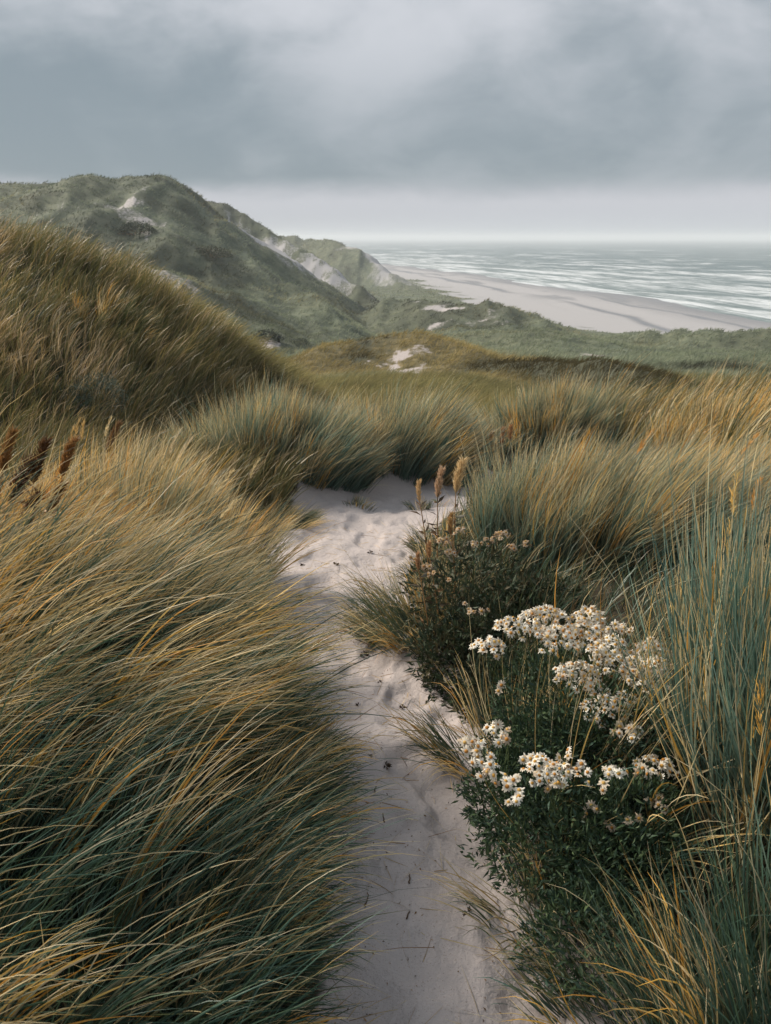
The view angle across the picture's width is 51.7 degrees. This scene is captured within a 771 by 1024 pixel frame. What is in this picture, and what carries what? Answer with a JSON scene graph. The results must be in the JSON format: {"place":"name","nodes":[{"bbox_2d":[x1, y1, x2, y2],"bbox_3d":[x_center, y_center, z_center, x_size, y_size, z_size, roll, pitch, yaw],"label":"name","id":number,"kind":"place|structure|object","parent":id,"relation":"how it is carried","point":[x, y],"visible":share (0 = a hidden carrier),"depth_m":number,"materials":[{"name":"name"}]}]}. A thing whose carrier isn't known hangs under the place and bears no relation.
{"place":"outdoors","nodes":[
{"label":"outdoors","id":0,"kind":"place"},
{"bbox_2d":[0,172,770,1023],"bbox_3d":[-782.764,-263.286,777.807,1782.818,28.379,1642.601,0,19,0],"label":"dune terrain","id":1,"kind":"structure","parent":0,"point":[332,270],"depth_m":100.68,"materials":[{"name":"green plant"}]},
{"bbox_2d":[0,424,21,508],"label":"dead stalk","id":2,"kind":"object","parent":1,"relation":"on","point":[5,457],"visible":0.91,"depth_m":3.18,"materials":[{"name":"brown plant"}]},
{"bbox_2d":[1,450,39,537],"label":"dead stalk","id":3,"kind":"object","parent":1,"relation":"on","point":[23,482],"visible":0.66,"depth_m":3.12,"materials":[{"name":"brown plant"}]},
{"bbox_2d":[14,485,46,538],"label":"dead stalk","id":4,"kind":"object","parent":1,"relation":"on","point":[35,498],"visible":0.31,"depth_m":3.10,"materials":[{"name":"brown plant"}]},
{"bbox_2d":[16,434,54,526],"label":"dead stalk","id":5,"kind":"object","parent":1,"relation":"on","point":[44,445],"visible":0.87,"depth_m":3.10,"materials":[{"name":"brown plant"}]},
{"bbox_2d":[38,479,70,516],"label":"dead stalk","id":6,"kind":"object","parent":1,"relation":"on","point":[60,492],"visible":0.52,"depth_m":3.19,"materials":[{"name":"brown plant"}]},
{"bbox_2d":[52,435,81,530],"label":"dead stalk","id":7,"kind":"object","parent":1,"relation":"on","point":[70,445],"visible":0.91,"depth_m":3.14,"materials":[{"name":"brown plant"}]},
{"bbox_2d":[56,371,133,424],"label":"silver shrub","id":8,"kind":"object","parent":1,"relation":"on","point":[96,387],"visible":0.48,"depth_m":7.91,"materials":[{"name":"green plant"}]},
{"bbox_2d":[0,438,194,548],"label":"marram tussock","id":9,"kind":"object","parent":1,"relation":"on","point":[62,496],"visible":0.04,"depth_m":3.48,"materials":[{"name":"yellow plant"}]},
{"bbox_2d":[99,419,122,475],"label":"dead stalk","id":10,"kind":"object","parent":1,"relation":"on","point":[114,433],"visible":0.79,"depth_m":4.29,"materials":[{"name":"brown plant"}]},
{"bbox_2d":[63,271,172,356],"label":"marram tussock","id":11,"kind":"object","parent":1,"relation":"on","point":[122,307],"visible":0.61,"depth_m":9.37,"materials":[{"name":"green plant"}]},
{"bbox_2d":[117,221,156,234],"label":"dune shrub","id":12,"kind":"object","parent":1,"relation":"on","point":[130,227],"visible":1,"depth_m":103.60,"materials":[{"name":"green plant"}]},
{"bbox_2d":[0,465,308,653],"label":"marram tussock","id":13,"kind":"object","parent":1,"relation":"on","point":[211,546],"visible":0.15,"depth_m":3.13,"materials":[{"name":"yellow plant"}]},
{"bbox_2d":[0,208,392,519],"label":"dune grass","id":14,"kind":"structure","parent":1,"relation":"on","point":[23,248],"depth_m":8.84,"materials":[{"name":"green plant"}]},
{"bbox_2d":[0,383,418,839],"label":"marram tussock","id":15,"kind":"object","parent":1,"relation":"on","point":[215,649],"visible":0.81,"depth_m":2.23,"materials":[{"name":"yellow plant"}]},
{"bbox_2d":[0,608,421,1023],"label":"marram tussock","id":16,"kind":"object","parent":1,"relation":"on","point":[108,835],"visible":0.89,"depth_m":1.63,"materials":[{"name":"green plant"}]},
{"bbox_2d":[196,244,232,258],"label":"dune shrub","id":17,"kind":"object","parent":1,"relation":"on","point":[213,251],"visible":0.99,"depth_m":103.41,"materials":[{"name":"green plant"}]},
{"bbox_2d":[250,328,283,341],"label":"dune shrub","id":18,"kind":"object","parent":1,"relation":"on","point":[272,334],"visible":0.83,"depth_m":66.63,"materials":[{"name":"green plant"}]},
{"bbox_2d":[144,359,404,493],"bbox_3d":[-0.974,-0.794,6.974,2.377,1.216,1.632,0,19,0],"label":"marram tussock","id":19,"kind":"object","parent":1,"relation":"on","point":[358,471],"visible":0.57,"depth_m":6.69,"materials":[{"name":"green plant"}]},
{"bbox_2d":[289,338,309,344],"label":"dune shrub","id":20,"kind":"object","parent":1,"relation":"on","point":[303,340],"visible":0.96,"depth_m":68.36,"materials":[{"name":"green plant"}]},
{"bbox_2d":[309,368,518,486],"bbox_3d":[0.117,-0.828,7.474,2.330,1.116,1.491,0,19,0],"label":"marram tussock","id":21,"kind":"object","parent":1,"relation":"on","point":[431,440],"visible":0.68,"depth_m":7.25,"materials":[{"name":"green plant"}]},
{"bbox_2d":[411,479,435,610],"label":"seed stalk","id":22,"kind":"object","parent":1,"relation":"on","point":[418,487],"visible":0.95,"depth_m":3.43,"materials":[{"name":"brown plant"}]},
{"bbox_2d":[443,455,468,596],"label":"seed stalk","id":23,"kind":"object","parent":1,"relation":"on","point":[461,468],"visible":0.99,"depth_m":3.50,"materials":[{"name":"brown plant"}]},
{"bbox_2d":[447,511,466,604],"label":"seed stalk","id":24,"kind":"object","parent":1,"relation":"on","point":[450,523],"visible":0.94,"depth_m":3.34,"materials":[{"name":"brown plant"}]},
{"bbox_2d":[475,419,526,453],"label":"marram tussock","id":25,"kind":"object","parent":1,"relation":"on","point":[506,445],"visible":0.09,"depth_m":8.24,"materials":[{"name":"green plant"}]},
{"bbox_2d":[499,426,506,472],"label":"seed stalk","id":26,"kind":"object","parent":1,"relation":"on","point":[502,434],"visible":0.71,"depth_m":7.47,"materials":[{"name":"brown plant"}]},
{"bbox_2d":[506,423,513,468],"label":"seed stalk","id":27,"kind":"object","parent":1,"relation":"on","point":[510,432],"visible":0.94,"depth_m":7.45,"materials":[{"name":"brown plant"}]},
{"bbox_2d":[473,366,665,450],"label":"marram tussock","id":28,"kind":"object","parent":1,"relation":"on","point":[561,404],"visible":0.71,"depth_m":8.24,"materials":[{"name":"green plant"}]},
{"bbox_2d":[469,603,685,837],"bbox_3d":[0.542,0.616,2.291,0.622,0.552,0.612,0,19,0],"label":"flowering plant","id":29,"kind":"object","parent":1,"relation":"on","point":[522,721],"visible":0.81,"depth_m":2.23,"materials":[{"name":"white plant"}]},
{"bbox_2d":[434,381,770,575],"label":"marram tussock","id":30,"kind":"object","parent":1,"relation":"on","point":[603,495],"visible":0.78,"depth_m":4.23,"materials":[{"name":"green plant"}]},
{"bbox_2d":[451,533,769,910],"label":"marram tussock","id":31,"kind":"object","parent":1,"relation":"on","point":[633,748],"visible":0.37,"depth_m":2.07,"materials":[{"name":"green plant"}]},
{"bbox_2d":[563,753,701,900],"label":"flowering plant","id":32,"kind":"object","parent":1,"relation":"on","point":[643,771],"visible":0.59,"depth_m":1.94,"materials":[{"name":"green plant"}]},
{"bbox_2d":[521,677,770,1023],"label":"marram tussock","id":33,"kind":"object","parent":1,"relation":"on","point":[719,1004],"visible":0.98,"depth_m":1.55,"materials":[{"name":"green plant"}]},
{"bbox_2d":[562,390,770,911],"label":"marram tussock","id":34,"kind":"object","parent":1,"relation":"on","point":[736,663],"visible":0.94,"depth_m":1.94,"materials":[{"name":"green plant"}]},
{"bbox_2d":[583,341,770,467],"bbox_3d":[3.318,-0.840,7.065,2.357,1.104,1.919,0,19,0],"label":"marram tussock","id":35,"kind":"object","parent":1,"relation":"on","point":[709,414],"visible":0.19,"depth_m":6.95,"materials":[{"name":"yellow plant"}]},
{"bbox_2d":[647,413,770,530],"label":"marram tussock","id":36,"kind":"object","parent":1,"relation":"on","point":[765,456],"visible":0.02,"depth_m":5.01,"materials":[{"name":"yellow plant"}]},
{"bbox_2d":[655,474,770,649],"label":"marram tussock","id":37,"kind":"object","parent":1,"relation":"on","point":[752,503],"visible":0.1,"depth_m":2.73,"materials":[{"name":"green plant"}]},
{"bbox_2d":[0,278,770,1023],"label":"ground grass","id":38,"kind":"structure","parent":0,"point":[604,570],"depth_m":2.02,"materials":[{"name":"green plant"}]},
{"bbox_2d":[0,0,770,237],"label":"sky","id":39,"kind":"structure","parent":0,"point":[307,118],"materials":[{"name":"grey"}]},
{"bbox_2d":[251,480,670,1023],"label":"sand path","id":40,"kind":"structure","parent":0,"point":[440,979],"depth_m":2.21,"materials":[{"name":"beige sand"}]},
{"bbox_2d":[0,413,344,600],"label":"marram tussock","id":41,"kind":"object","parent":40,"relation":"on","point":[177,490],"visible":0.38,"depth_m":4.14,"materials":[{"name":"yellow plant"}]},
{"bbox_2d":[111,674,417,1023],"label":"marram tussock","id":42,"kind":"object","parent":40,"relation":"on","point":[317,735],"visible":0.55,"depth_m":1.85,"materials":[{"name":"green plant"}]},
{"bbox_2d":[234,490,332,530],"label":"grass tuft","id":43,"kind":"object","parent":40,"relation":"on","point":[304,517],"visible":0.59,"depth_m":5.76,"materials":[{"name":"green plant"}]},
{"bbox_2d":[342,493,377,510],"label":"grass tuft","id":44,"kind":"object","parent":40,"relation":"on","point":[356,503],"visible":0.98,"depth_m":6.43,"materials":[{"name":"green plant"}]},
{"bbox_2d":[308,525,498,663],"bbox_3d":[0.092,0.376,3.603,0.980,0.577,0.902,8,20,21],"label":"grass tuft","id":45,"kind":"object","parent":40,"relation":"on","point":[386,632],"visible":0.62,"depth_m":3.62,"materials":[{"name":"green plant"}]},
{"bbox_2d":[401,493,447,510],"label":"grass tuft","id":46,"kind":"object","parent":40,"relation":"on","point":[422,507],"visible":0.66,"depth_m":6.48,"materials":[{"name":"green plant"}]},
{"bbox_2d":[384,535,467,582],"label":"grass tuft","id":47,"kind":"object","parent":40,"relation":"on","point":[421,556],"visible":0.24,"depth_m":4.51,"materials":[{"name":"green plant"}]},
{"bbox_2d":[410,551,441,669],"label":"seed stalk","id":48,"kind":"object","parent":40,"relation":"on","point":[417,560],"visible":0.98,"depth_m":3.22,"materials":[{"name":"brown plant"}]},
{"bbox_2d":[420,539,449,658],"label":"seed stalk","id":49,"kind":"object","parent":40,"relation":"on","point":[429,545],"visible":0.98,"depth_m":3.28,"materials":[{"name":"brown plant"}]},
{"bbox_2d":[425,464,446,587],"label":"seed stalk","id":50,"kind":"object","parent":40,"relation":"on","point":[438,483],"visible":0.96,"depth_m":3.46,"materials":[{"name":"brown plant"}]},
{"bbox_2d":[396,500,476,556],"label":"grass tuft","id":51,"kind":"object","parent":40,"relation":"on","point":[413,542],"visible":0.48,"depth_m":5.18,"materials":[{"name":"green plant"}]},
{"bbox_2d":[279,509,600,1022],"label":"litter crumbs","id":52,"kind":"object","parent":40,"relation":"on","point":[408,829],"visible":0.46,"depth_m":2.18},
{"bbox_2d":[257,520,640,1023],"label":"fallen straw","id":53,"kind":"object","parent":40,"relation":"on","point":[405,809],"visible":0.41,"depth_m":2.24,"materials":[{"name":"brown plant"}]},
{"bbox_2d":[371,648,565,804],"bbox_3d":[0.306,0.668,2.563,0.772,0.434,0.646,17,25,40],"label":"grass tuft","id":54,"kind":"object","parent":40,"relation":"on","point":[440,747],"visible":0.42,"depth_m":2.64,"materials":[{"name":"green plant"}]},
{"bbox_2d":[397,526,596,725],"bbox_3d":[0.478,0.452,3.274,0.866,0.575,1.065,0,19,0],"label":"leafy bush","id":55,"kind":"object","parent":40,"relation":"on","point":[460,634],"visible":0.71,"depth_m":3.26,"materials":[{"name":"green plant"}]},
{"bbox_2d":[447,719,562,864],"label":"flowering plant","id":56,"kind":"object","parent":40,"relation":"on","point":[482,767],"visible":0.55,"depth_m":2.08,"materials":[{"name":"green plant"}]},
{"bbox_2d":[412,806,654,964],"bbox_3d":[0.338,0.889,1.942,0.578,0.254,0.486,0,19,0],"label":"grass tuft","id":57,"kind":"object","parent":40,"relation":"on","point":[484,902],"visible":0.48,"depth_m":1.93,"materials":[{"name":"green plant"}]},
{"bbox_2d":[456,746,698,1020],"bbox_3d":[0.442,0.831,1.876,0.560,0.400,0.545,17,25,40],"label":"flowering plant","id":58,"kind":"object","parent":40,"relation":"on","point":[559,900],"visible":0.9,"depth_m":1.87,"materials":[{"name":"green plant"}]},
{"bbox_2d":[469,896,746,1023],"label":"grass tuft","id":59,"kind":"object","parent":40,"relation":"on","point":[546,1012],"visible":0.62,"depth_m":1.71,"materials":[{"name":"green plant"}]},
{"bbox_2d":[301,238,770,322],"bbox_3d":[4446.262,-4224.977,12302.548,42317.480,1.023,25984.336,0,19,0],"label":"sea","id":60,"kind":"structure","parent":0,"point":[729,276],"depth_m":630.70,"materials":[{"name":"liquid"}]},
{"bbox_2d":[381,264,770,333],"bbox_3d":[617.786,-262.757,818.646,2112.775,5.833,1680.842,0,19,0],"label":"beach","id":61,"kind":"structure","parent":0,"point":[603,312],"depth_m":232.90,"materials":[{"name":"beige sand"}]}
]}

